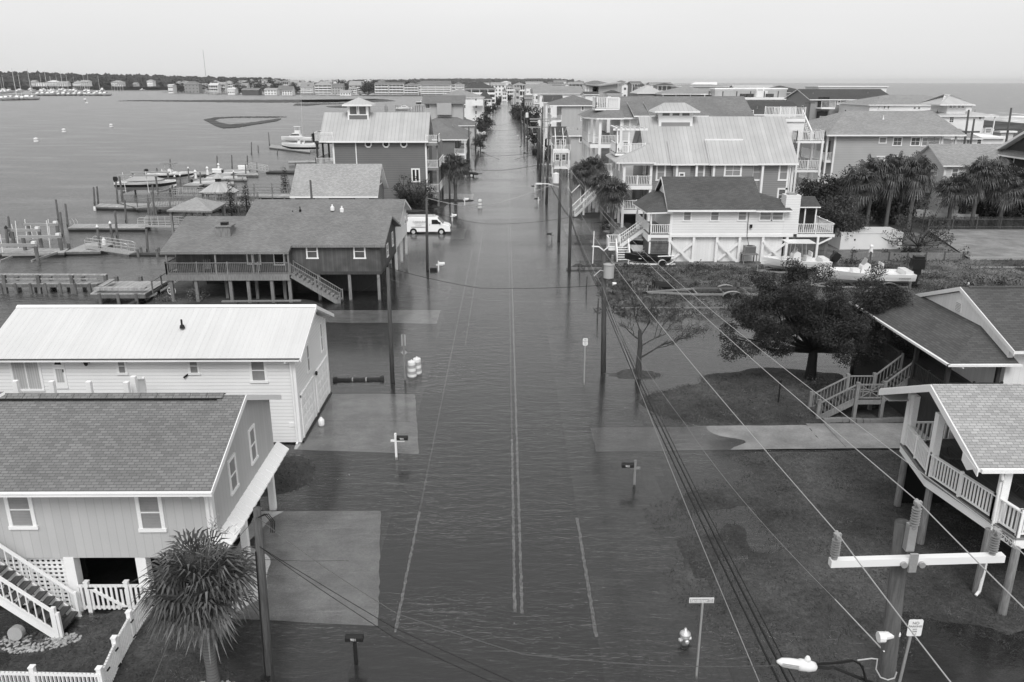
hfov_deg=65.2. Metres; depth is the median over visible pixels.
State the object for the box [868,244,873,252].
garden statue
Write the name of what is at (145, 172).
boat lift
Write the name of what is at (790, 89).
house
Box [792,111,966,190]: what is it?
beach house
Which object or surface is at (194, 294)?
shrub
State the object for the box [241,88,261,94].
house
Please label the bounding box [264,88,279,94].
house
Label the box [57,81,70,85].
house
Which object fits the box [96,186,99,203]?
mooring pile
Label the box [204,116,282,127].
marsh
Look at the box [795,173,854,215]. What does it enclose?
cedar tree
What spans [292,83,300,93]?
broadleaf tree
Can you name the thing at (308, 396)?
garage door
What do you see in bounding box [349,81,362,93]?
house
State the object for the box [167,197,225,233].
pavilion
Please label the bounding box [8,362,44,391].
sliding door
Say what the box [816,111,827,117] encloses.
glass door
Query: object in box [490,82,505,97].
house
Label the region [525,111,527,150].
utility pole
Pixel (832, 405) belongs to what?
power line
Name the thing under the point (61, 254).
dock
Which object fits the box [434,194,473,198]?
driveway
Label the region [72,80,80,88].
house
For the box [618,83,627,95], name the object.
house
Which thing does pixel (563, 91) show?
house
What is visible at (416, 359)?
traffic drum
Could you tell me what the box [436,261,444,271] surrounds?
mailbox
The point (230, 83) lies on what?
house
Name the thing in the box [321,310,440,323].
driveway
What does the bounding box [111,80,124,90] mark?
house
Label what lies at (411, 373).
traffic drum
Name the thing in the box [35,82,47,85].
house
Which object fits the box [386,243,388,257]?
window
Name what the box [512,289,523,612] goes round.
road marking
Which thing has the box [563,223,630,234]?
driveway
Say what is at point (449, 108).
house
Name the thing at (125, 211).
mooring pile
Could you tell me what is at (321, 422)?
propane bottle
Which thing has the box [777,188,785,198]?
window
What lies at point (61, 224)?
mooring pile
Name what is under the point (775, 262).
motorboat
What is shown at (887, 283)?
boat trailer
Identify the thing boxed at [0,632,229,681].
pebbles
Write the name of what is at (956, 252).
shrub
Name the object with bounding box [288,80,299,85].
house
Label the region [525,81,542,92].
house
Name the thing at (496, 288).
power line
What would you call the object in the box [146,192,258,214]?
dock
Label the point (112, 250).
gangway
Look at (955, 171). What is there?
window
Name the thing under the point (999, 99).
ocean water
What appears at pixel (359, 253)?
window
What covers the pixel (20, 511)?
window
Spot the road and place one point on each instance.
(459, 577)
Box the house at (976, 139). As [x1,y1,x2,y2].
[943,129,982,143]
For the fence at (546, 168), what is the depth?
154.65 m
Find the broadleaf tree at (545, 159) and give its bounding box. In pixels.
[536,145,552,163]
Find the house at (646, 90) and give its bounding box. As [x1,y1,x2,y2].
[630,85,659,95]
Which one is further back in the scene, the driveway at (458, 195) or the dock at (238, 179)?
the dock at (238, 179)
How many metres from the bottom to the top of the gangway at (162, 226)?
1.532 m
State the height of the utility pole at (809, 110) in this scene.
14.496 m
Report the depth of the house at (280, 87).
1259.36 m
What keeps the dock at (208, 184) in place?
on the sound water at (80, 158)
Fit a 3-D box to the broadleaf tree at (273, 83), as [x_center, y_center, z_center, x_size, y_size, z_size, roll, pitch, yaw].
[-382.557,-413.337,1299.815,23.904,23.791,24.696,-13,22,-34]
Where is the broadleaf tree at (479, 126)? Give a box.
[476,120,488,131]
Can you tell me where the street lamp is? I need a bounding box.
[776,655,896,681]
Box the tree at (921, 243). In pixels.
[882,194,957,250]
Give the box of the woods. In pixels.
[0,70,573,86]
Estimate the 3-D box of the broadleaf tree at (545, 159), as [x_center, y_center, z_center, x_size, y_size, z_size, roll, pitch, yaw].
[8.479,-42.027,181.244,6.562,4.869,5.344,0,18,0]
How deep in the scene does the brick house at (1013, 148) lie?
105.47 m
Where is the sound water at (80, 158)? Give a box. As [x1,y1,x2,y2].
[0,90,424,327]
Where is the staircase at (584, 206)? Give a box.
[572,174,627,216]
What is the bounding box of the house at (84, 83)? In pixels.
[80,80,91,86]
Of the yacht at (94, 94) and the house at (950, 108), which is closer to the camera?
the house at (950, 108)
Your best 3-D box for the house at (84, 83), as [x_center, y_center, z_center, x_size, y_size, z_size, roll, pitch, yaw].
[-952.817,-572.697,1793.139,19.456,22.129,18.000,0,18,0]
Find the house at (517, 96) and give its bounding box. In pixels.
[514,87,520,104]
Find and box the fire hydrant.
[678,628,691,648]
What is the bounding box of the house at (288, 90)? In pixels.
[281,86,295,94]
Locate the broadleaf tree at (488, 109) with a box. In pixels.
[484,101,495,116]
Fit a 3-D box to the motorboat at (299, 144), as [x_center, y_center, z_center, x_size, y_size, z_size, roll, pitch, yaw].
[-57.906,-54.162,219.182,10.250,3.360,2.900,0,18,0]
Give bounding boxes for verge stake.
[592,231,594,263]
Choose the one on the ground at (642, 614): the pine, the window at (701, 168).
the pine
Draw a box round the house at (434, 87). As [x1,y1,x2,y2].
[420,81,451,94]
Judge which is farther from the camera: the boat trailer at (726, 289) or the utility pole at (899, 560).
the boat trailer at (726, 289)
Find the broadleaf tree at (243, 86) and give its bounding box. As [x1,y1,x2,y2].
[233,81,246,92]
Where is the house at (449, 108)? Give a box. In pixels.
[421,95,477,142]
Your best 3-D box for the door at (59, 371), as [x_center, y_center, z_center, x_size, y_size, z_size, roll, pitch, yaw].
[-22.920,1.626,40.559,0.610,1.689,0.100,0,18,0]
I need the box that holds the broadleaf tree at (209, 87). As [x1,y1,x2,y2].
[204,81,224,90]
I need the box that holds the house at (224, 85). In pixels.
[219,82,227,92]
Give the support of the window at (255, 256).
in the stilt house at (323, 256)
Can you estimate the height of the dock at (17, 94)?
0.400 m
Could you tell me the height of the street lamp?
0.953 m
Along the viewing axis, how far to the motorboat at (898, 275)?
72.44 m
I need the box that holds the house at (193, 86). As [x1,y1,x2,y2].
[184,81,202,92]
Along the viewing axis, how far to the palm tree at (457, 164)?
124.77 m
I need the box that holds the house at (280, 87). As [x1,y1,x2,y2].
[278,85,287,93]
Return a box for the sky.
[0,0,1023,82]
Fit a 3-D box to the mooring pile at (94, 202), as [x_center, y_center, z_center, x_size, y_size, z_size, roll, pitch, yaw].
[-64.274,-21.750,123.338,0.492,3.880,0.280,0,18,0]
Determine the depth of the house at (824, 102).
209.66 m
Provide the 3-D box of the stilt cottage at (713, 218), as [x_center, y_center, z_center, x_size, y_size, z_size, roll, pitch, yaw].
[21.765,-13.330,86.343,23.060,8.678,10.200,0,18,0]
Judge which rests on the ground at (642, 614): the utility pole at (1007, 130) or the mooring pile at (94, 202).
the utility pole at (1007, 130)
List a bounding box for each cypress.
[223,179,239,215]
[240,179,250,214]
[280,164,290,192]
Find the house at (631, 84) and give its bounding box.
[627,81,642,95]
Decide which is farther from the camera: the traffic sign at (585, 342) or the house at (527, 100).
the house at (527, 100)
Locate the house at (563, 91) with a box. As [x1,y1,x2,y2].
[531,86,582,125]
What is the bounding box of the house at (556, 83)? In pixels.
[547,82,563,85]
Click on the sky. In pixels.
(608, 41)
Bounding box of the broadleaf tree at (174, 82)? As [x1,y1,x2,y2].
[172,79,183,91]
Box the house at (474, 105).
[443,89,484,120]
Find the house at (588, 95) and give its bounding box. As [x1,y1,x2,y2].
[580,92,599,101]
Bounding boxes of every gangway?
[84,236,135,254]
[137,216,182,227]
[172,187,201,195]
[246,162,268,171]
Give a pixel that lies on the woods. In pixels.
(108, 79)
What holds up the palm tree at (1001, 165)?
on the ground at (642, 614)
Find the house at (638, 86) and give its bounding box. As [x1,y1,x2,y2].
[634,84,644,89]
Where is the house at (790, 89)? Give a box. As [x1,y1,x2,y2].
[770,86,796,95]
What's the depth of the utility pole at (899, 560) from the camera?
12.49 m
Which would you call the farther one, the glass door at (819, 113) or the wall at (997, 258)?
the glass door at (819, 113)
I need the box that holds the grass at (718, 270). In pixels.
[2,258,1023,681]
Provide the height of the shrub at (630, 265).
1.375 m
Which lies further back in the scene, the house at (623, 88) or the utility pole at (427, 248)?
the house at (623, 88)
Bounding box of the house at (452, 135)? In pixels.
[432,118,471,161]
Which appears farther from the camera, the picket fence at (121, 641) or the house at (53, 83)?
the house at (53, 83)
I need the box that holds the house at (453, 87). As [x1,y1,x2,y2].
[451,84,455,91]
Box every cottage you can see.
[290,164,387,198]
[606,176,835,261]
[912,144,1014,218]
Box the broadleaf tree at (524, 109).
[520,105,538,126]
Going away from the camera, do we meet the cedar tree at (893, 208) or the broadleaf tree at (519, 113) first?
the cedar tree at (893, 208)
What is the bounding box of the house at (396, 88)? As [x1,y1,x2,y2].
[389,82,404,94]
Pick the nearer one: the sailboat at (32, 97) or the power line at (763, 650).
the power line at (763, 650)
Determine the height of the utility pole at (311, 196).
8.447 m
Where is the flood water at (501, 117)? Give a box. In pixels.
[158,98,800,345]
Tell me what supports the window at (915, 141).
in the beach house at (851, 137)
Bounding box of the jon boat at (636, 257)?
[625,252,670,261]
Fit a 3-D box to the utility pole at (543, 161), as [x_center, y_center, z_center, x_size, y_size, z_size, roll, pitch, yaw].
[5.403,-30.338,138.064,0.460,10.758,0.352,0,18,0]
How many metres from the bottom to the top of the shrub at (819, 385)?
1.611 m
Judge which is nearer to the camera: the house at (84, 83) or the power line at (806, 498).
the power line at (806, 498)
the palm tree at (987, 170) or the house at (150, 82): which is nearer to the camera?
the palm tree at (987, 170)
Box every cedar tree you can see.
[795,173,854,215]
[830,164,876,206]
[861,191,930,223]
[954,188,1023,223]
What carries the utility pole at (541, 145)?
on the ground at (642, 614)
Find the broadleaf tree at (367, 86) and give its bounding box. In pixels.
[361,79,374,93]
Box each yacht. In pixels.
[48,90,57,95]
[90,90,99,95]
[101,92,111,95]
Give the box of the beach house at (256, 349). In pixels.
[0,304,333,444]
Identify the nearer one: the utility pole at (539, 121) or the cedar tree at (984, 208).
the cedar tree at (984, 208)
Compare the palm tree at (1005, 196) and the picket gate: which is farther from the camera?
the palm tree at (1005, 196)
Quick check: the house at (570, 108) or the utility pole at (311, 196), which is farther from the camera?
the house at (570, 108)
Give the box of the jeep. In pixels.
[623,236,644,253]
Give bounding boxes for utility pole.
[253,506,274,681]
[309,180,312,198]
[386,267,394,384]
[425,198,428,271]
[448,156,450,202]
[468,126,469,165]
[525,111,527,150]
[528,123,547,167]
[530,115,552,177]
[530,120,548,161]
[535,169,561,241]
[539,106,542,180]
[542,133,544,190]
[546,126,549,204]
[568,170,579,271]
[592,246,614,372]
[807,101,810,120]
[828,498,1005,681]
[962,110,979,143]
[969,119,974,143]
[994,108,1021,141]
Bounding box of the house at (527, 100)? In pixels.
[524,95,532,112]
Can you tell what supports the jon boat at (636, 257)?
on the boat trailer at (661, 262)
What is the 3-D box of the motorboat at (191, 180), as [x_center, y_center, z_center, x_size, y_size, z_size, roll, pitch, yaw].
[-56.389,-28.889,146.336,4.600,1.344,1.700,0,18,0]
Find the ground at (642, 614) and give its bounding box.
[0,82,1023,681]
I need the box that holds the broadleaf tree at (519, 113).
[514,106,531,122]
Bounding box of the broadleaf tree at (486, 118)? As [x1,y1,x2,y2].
[473,112,495,128]
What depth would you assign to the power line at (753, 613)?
19.86 m
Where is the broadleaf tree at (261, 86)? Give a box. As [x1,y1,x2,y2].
[250,79,265,91]
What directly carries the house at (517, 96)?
on the ground at (642, 614)
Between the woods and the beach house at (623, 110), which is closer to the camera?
the beach house at (623, 110)
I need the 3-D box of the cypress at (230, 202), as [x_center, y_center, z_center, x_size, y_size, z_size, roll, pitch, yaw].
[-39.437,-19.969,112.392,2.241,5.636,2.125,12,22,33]
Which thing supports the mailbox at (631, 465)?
on the ground at (642, 614)
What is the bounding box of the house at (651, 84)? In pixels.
[646,82,671,87]
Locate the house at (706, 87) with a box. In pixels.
[670,84,728,90]
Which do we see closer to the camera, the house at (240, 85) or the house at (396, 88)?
the house at (396, 88)
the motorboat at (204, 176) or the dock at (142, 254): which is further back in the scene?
the motorboat at (204, 176)
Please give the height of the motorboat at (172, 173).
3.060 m
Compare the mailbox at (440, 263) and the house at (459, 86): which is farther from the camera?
the house at (459, 86)
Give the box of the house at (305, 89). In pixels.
[300,82,314,94]
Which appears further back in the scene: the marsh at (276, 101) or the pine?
the marsh at (276, 101)
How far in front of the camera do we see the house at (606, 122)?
296.06 m
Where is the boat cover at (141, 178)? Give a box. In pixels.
[121,176,163,181]
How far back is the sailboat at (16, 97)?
828.01 m
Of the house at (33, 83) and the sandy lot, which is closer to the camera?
the sandy lot
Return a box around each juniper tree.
[391,173,444,209]
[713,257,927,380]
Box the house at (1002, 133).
[983,129,1017,142]
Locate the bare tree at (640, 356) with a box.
[618,283,711,374]
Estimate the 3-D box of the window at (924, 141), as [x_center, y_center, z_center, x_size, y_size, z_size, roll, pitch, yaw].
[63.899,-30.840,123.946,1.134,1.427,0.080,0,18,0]
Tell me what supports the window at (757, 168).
in the beach house at (674, 139)
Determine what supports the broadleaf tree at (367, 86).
on the ground at (642, 614)
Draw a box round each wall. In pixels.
[566,267,772,270]
[621,307,730,310]
[928,229,1023,229]
[968,257,1023,259]
[976,267,1022,267]
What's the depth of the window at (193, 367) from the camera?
40.55 m
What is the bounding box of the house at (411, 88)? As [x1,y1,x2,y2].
[404,83,418,94]
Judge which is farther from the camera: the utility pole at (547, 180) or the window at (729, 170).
the utility pole at (547, 180)
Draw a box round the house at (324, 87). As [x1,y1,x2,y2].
[314,81,331,94]
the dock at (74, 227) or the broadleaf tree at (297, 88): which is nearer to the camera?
the dock at (74, 227)
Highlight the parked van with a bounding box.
[407,214,451,233]
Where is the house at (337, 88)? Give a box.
[331,83,344,94]
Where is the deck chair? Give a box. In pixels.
[202,259,211,272]
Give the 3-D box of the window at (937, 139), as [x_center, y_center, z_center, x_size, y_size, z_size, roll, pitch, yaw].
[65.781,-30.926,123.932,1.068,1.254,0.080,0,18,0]
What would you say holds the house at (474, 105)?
on the ground at (642, 614)
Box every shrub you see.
[154,292,180,301]
[186,285,210,300]
[599,218,618,228]
[619,261,640,267]
[685,260,710,269]
[799,371,862,393]
[839,255,868,263]
[893,253,929,263]
[940,246,972,258]
[958,272,992,286]
[989,275,1022,285]
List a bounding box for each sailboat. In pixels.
[11,68,20,99]
[27,69,40,99]
[44,71,50,95]
[60,72,66,95]
[66,77,73,95]
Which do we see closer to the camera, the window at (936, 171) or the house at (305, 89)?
the window at (936, 171)
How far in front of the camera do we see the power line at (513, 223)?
81.91 m
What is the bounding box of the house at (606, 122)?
[602,90,622,132]
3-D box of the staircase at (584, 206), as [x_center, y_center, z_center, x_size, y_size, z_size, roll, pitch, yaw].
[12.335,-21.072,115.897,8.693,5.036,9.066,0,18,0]
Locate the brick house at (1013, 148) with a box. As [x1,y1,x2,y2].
[996,131,1023,224]
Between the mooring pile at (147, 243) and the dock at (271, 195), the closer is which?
the mooring pile at (147, 243)
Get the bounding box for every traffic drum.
[407,359,416,378]
[413,356,422,375]
[478,199,481,208]
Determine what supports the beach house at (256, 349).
on the ground at (642, 614)
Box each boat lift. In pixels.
[0,219,63,265]
[116,171,170,198]
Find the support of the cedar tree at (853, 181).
on the ground at (642, 614)
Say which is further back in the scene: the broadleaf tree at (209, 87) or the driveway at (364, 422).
the broadleaf tree at (209, 87)
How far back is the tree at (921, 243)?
88.12 m
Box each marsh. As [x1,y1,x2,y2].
[126,99,387,102]
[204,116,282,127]
[294,103,343,105]
[301,99,392,101]
[326,105,346,107]
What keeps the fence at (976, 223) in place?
on the ground at (642, 614)
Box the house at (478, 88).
[463,82,496,104]
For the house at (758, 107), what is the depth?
148.44 m
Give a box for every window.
[3,497,38,529]
[116,362,128,374]
[134,497,166,531]
[187,362,200,374]
[227,452,239,495]
[246,254,260,264]
[248,362,268,382]
[248,423,258,465]
[305,342,310,373]
[306,248,318,258]
[319,321,323,352]
[349,106,357,114]
[353,248,365,258]
[358,106,366,114]
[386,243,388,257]
[404,213,407,224]
[411,168,419,181]
[555,154,559,160]
[623,119,630,127]
[642,165,645,175]
[655,165,665,180]
[682,212,691,220]
[694,165,704,175]
[709,212,719,220]
[723,165,741,175]
[737,212,747,220]
[753,165,760,180]
[758,212,771,220]
[771,212,783,220]
[777,165,790,180]
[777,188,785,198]
[878,137,886,143]
[892,137,902,145]
[910,137,920,145]
[920,137,928,146]
[928,137,934,143]
[933,167,938,175]
[934,137,940,143]
[950,168,958,176]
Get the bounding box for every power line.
[152,519,254,681]
[257,517,774,666]
[259,546,512,681]
[260,547,490,681]
[390,268,600,288]
[390,279,600,301]
[428,183,555,207]
[430,211,568,223]
[531,127,950,681]
[533,145,788,681]
[537,126,1023,608]
[538,125,1023,554]
[546,174,759,681]
[548,179,795,681]
[553,191,779,681]
[609,309,834,598]
[835,599,884,651]
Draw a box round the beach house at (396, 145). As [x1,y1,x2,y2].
[313,97,443,205]
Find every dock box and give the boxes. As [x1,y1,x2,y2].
[212,168,221,172]
[238,165,247,168]
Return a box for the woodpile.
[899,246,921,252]
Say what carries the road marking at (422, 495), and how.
on the road
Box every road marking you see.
[394,511,420,631]
[419,249,472,510]
[465,200,487,344]
[508,156,512,287]
[508,220,512,438]
[511,439,516,611]
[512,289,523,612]
[576,518,597,636]
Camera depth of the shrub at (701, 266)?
80.15 m
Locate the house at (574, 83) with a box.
[567,82,583,86]
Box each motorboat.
[113,176,176,189]
[144,163,193,179]
[190,179,214,182]
[203,175,236,178]
[221,170,248,172]
[281,126,313,141]
[282,139,319,148]
[395,105,411,109]
[761,239,841,268]
[817,255,925,286]
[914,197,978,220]
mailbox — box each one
[345,633,363,664]
[391,433,407,459]
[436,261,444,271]
[621,460,639,486]
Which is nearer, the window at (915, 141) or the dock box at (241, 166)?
the window at (915, 141)
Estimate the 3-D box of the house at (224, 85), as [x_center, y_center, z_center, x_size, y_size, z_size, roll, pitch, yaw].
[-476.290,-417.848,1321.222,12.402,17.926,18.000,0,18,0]
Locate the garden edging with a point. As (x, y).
(864, 420)
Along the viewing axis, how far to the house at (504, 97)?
661.61 m
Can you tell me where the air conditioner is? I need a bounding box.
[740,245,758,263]
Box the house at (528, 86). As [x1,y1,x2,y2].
[524,84,551,109]
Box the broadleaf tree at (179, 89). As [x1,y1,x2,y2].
[177,84,184,91]
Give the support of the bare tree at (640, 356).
on the ground at (642, 614)
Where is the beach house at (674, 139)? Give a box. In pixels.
[606,103,825,227]
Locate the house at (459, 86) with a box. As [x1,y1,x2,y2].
[456,84,464,89]
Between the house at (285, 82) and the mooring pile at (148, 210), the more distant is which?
the house at (285, 82)
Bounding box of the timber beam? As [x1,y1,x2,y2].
[333,376,383,381]
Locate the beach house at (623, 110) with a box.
[578,96,753,206]
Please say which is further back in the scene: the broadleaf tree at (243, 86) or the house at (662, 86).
the broadleaf tree at (243, 86)
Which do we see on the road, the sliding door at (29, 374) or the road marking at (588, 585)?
the road marking at (588, 585)
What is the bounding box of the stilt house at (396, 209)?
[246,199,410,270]
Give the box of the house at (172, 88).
[168,84,176,92]
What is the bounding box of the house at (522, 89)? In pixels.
[513,82,524,101]
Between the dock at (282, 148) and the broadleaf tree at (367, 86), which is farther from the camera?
the broadleaf tree at (367, 86)
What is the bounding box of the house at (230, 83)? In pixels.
[227,81,233,87]
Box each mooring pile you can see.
[4,225,9,247]
[7,216,10,235]
[55,199,59,220]
[59,212,64,236]
[64,204,68,226]
[93,187,95,204]
[95,224,100,247]
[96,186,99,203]
[108,221,114,244]
[114,211,118,237]
[115,181,118,201]
[124,200,126,222]
[145,229,148,251]
[147,202,150,228]
[151,185,155,222]
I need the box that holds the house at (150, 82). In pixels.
[147,79,155,85]
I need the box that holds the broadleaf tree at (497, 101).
[496,97,501,106]
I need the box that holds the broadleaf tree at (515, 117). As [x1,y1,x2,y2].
[512,107,527,120]
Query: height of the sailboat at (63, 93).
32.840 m
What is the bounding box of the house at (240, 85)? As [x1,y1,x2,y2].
[232,83,244,92]
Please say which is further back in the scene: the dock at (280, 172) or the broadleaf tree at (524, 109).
the broadleaf tree at (524, 109)
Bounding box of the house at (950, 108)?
[919,94,998,134]
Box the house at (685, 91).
[654,86,711,95]
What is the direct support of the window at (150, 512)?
in the beach house at (140, 478)
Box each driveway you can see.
[214,511,380,625]
[294,394,418,453]
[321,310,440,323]
[404,229,465,238]
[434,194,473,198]
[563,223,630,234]
[571,245,639,260]
[590,425,826,451]
[806,423,954,448]
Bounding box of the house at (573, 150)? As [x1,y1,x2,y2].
[551,127,581,176]
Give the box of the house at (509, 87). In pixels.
[505,83,512,101]
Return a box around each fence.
[0,664,104,681]
[103,583,153,681]
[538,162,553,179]
[839,251,964,260]
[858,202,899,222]
[927,216,1023,230]
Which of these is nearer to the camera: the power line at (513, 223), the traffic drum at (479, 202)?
the power line at (513, 223)
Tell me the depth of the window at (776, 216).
81.94 m
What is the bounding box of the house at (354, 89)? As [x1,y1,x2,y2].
[349,86,358,93]
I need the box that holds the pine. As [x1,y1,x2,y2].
[472,127,487,150]
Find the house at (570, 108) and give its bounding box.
[546,95,601,158]
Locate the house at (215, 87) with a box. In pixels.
[208,83,221,92]
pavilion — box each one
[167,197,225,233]
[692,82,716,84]
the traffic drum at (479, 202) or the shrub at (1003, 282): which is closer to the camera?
the shrub at (1003, 282)
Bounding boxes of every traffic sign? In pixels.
[401,334,406,381]
[583,338,587,384]
[898,619,923,681]
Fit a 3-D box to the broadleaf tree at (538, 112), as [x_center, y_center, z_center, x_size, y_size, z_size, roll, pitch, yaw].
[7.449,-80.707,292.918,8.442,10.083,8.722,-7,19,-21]
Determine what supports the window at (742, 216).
in the stilt cottage at (713, 218)
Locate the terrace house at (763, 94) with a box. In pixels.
[708,87,792,100]
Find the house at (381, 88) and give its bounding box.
[375,82,388,94]
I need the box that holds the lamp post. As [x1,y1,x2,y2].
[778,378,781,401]
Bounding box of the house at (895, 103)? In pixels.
[837,95,975,112]
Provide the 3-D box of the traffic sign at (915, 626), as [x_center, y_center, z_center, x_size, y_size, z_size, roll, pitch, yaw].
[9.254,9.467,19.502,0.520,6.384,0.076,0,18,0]
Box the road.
[347,139,604,681]
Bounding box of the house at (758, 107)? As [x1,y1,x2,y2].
[747,101,801,116]
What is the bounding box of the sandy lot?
[931,230,1023,256]
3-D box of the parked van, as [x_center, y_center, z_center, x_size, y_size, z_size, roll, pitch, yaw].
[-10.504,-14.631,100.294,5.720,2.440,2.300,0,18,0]
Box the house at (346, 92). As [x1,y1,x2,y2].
[340,90,352,95]
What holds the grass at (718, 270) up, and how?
on the ground at (642, 614)
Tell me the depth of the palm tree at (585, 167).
116.44 m
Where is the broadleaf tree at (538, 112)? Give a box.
[522,106,541,133]
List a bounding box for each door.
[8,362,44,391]
[51,362,68,388]
[273,254,284,264]
[300,375,316,437]
[315,355,329,411]
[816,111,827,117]
[817,97,829,106]
[823,140,829,157]
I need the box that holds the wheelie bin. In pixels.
[652,279,672,288]
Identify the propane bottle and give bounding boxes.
[318,417,324,426]
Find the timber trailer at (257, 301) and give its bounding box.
[221,300,300,303]
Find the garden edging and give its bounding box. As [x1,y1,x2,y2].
[823,417,903,422]
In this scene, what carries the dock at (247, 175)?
on the sound water at (80, 158)
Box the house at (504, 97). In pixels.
[501,88,507,104]
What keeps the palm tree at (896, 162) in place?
on the ground at (642, 614)
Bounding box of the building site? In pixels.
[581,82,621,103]
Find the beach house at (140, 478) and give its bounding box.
[0,392,288,637]
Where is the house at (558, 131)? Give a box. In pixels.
[550,126,566,163]
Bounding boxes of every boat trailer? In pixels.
[625,259,674,265]
[642,284,757,298]
[753,265,816,274]
[806,279,907,288]
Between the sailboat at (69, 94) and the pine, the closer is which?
the pine
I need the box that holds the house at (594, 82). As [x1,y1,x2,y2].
[583,81,605,85]
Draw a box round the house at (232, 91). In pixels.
[227,88,238,94]
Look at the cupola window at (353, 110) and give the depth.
120.18 m
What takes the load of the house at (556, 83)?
on the ground at (642, 614)
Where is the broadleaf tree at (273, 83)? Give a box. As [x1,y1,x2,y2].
[269,79,282,87]
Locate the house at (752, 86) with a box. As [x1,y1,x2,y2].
[728,85,773,87]
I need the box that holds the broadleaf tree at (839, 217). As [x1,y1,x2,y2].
[815,192,874,239]
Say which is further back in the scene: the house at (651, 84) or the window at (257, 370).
the house at (651, 84)
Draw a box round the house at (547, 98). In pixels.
[542,95,562,149]
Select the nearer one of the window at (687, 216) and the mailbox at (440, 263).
the mailbox at (440, 263)
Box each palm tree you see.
[131,513,272,681]
[435,153,474,200]
[566,159,595,207]
[580,154,607,207]
[587,169,615,220]
[594,176,632,232]
[836,164,880,217]
[854,153,893,225]
[872,151,912,226]
[873,170,906,223]
[885,155,919,224]
[898,150,938,228]
[930,174,977,225]
[950,172,984,223]
[956,155,1003,227]
[978,156,1012,224]
[980,170,1023,227]
[1005,163,1023,225]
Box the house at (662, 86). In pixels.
[654,83,675,90]
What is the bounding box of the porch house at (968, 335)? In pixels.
[807,286,1023,437]
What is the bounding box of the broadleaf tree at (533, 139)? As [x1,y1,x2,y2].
[525,128,542,144]
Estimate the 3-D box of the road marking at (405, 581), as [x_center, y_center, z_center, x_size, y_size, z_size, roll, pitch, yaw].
[-4.073,8.816,31.620,0.139,0.001,8.200,0,18,0]
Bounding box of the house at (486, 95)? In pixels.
[481,90,491,117]
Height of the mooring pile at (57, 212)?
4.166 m
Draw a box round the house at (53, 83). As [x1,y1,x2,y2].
[47,80,58,90]
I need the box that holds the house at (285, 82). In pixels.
[280,80,290,85]
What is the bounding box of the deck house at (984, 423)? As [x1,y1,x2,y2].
[878,384,1023,615]
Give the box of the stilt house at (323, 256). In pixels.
[160,216,400,304]
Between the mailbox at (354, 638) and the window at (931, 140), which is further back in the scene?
the window at (931, 140)
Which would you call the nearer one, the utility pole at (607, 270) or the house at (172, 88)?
the utility pole at (607, 270)
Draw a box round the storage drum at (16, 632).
[7,624,25,640]
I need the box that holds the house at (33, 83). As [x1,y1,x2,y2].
[31,80,38,85]
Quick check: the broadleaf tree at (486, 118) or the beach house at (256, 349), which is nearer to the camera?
the beach house at (256, 349)
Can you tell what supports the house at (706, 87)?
on the ground at (642, 614)
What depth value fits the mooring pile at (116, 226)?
96.50 m
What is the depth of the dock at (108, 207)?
117.50 m
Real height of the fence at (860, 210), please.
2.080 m
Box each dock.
[0,94,34,94]
[0,247,68,257]
[0,273,107,293]
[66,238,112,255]
[68,219,148,231]
[90,269,170,304]
[93,204,135,211]
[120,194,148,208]
[129,247,175,256]
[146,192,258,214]
[183,169,249,186]
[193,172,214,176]
[204,181,233,186]
[221,177,246,181]
[225,183,290,198]
[231,173,258,176]
[266,171,294,173]
[269,145,309,153]
[288,160,315,166]
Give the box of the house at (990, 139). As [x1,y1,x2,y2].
[973,133,1005,143]
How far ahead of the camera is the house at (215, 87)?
1240.26 m
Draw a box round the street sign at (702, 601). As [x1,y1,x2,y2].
[689,598,713,679]
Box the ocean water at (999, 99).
[643,83,1023,117]
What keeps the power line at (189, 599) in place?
attached to the utility pole at (268, 674)
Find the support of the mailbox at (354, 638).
on the ground at (642, 614)
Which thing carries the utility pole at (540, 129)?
on the ground at (642, 614)
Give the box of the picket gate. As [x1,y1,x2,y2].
[77,579,149,614]
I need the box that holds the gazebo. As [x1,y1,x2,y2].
[200,173,238,199]
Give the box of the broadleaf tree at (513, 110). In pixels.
[509,104,521,116]
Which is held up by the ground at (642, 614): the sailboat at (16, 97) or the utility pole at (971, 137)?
the utility pole at (971, 137)
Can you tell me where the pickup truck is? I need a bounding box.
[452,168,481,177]
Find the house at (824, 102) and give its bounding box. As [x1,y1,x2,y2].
[784,89,888,120]
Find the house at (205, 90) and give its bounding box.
[202,83,208,92]
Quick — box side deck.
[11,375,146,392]
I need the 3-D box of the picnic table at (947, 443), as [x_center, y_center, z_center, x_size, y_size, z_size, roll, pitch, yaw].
[18.788,4.581,33.362,2.200,0.772,1.760,0,18,0]

